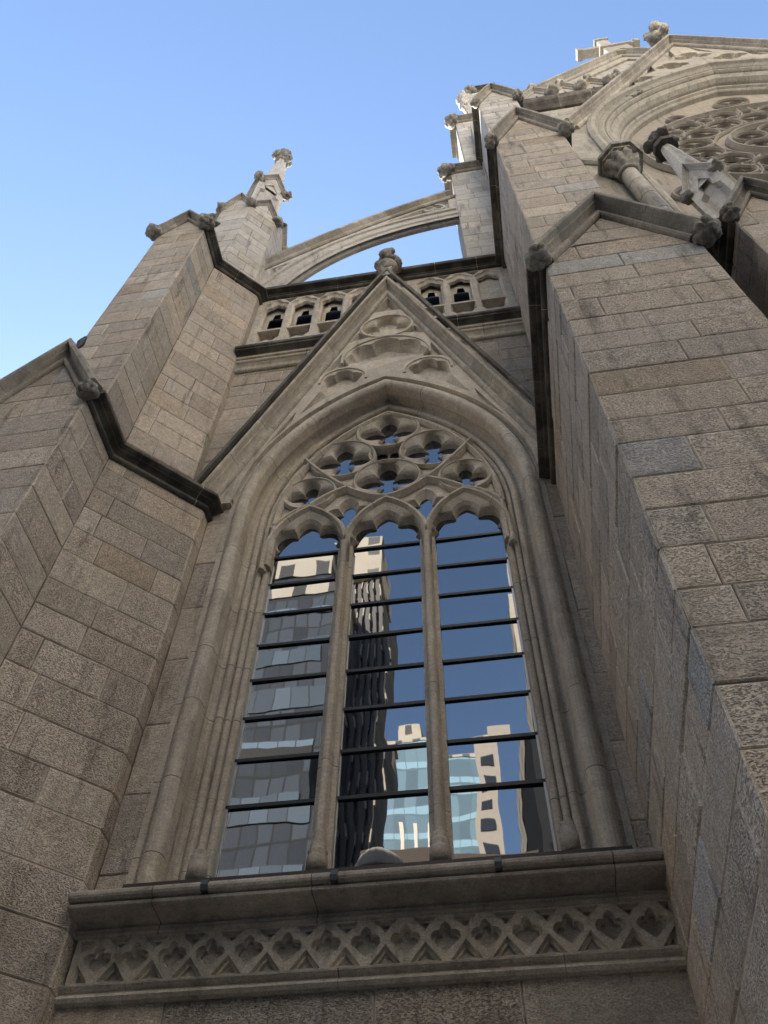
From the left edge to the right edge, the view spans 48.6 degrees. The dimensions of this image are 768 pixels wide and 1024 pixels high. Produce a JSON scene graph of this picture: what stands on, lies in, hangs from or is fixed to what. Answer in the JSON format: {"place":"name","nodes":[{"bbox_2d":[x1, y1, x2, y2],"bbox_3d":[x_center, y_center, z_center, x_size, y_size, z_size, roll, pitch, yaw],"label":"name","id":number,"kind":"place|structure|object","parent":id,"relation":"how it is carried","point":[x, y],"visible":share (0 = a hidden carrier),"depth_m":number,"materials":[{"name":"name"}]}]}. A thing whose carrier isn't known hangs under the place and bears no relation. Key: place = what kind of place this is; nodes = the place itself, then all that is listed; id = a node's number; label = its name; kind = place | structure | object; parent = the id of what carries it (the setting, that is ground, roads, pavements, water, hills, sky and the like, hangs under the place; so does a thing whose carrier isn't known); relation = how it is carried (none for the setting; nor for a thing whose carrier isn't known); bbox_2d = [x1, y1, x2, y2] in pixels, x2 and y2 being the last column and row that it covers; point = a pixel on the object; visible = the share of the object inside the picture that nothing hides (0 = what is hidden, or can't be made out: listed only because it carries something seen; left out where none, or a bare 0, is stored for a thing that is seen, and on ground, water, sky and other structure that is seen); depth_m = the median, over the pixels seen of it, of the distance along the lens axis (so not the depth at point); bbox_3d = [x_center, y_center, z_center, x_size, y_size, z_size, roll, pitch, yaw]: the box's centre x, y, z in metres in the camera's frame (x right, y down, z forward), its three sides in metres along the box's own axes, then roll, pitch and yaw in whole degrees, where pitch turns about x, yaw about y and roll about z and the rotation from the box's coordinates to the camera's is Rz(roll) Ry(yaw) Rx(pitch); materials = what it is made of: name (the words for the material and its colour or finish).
{"place":"outdoors","nodes":[
{"label":"outdoors","id":0,"kind":"place"},
{"bbox_2d":[0,20,767,1023],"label":"stone church","id":1,"kind":"structure","parent":0,"point":[386,642],"depth_m":10.87,"materials":[{"name":"stone"}]},
{"bbox_2d":[76,336,86,348],"bbox_3d":[-5.265,-2.906,14.731,0.155,0.472,0.132,-7,-55,6],"label":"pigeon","id":2,"kind":"object","parent":1,"relation":"on","point":[81,342],"visible":0.88,"depth_m":14.70,"materials":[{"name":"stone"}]},
{"bbox_2d":[126,379,636,883],"bbox_3d":[0.013,0.751,13.439,5.360,11.273,0.873,-7,-55,6],"label":"aisle window","id":3,"kind":"structure","parent":1,"relation":"in","point":[387,669],"depth_m":11.60,"materials":[{"name":"glass"}]},
{"bbox_2d":[0,0,767,378],"label":"sky","id":4,"kind":"structure","parent":0,"point":[118,118],"materials":[{"name":"blue"}]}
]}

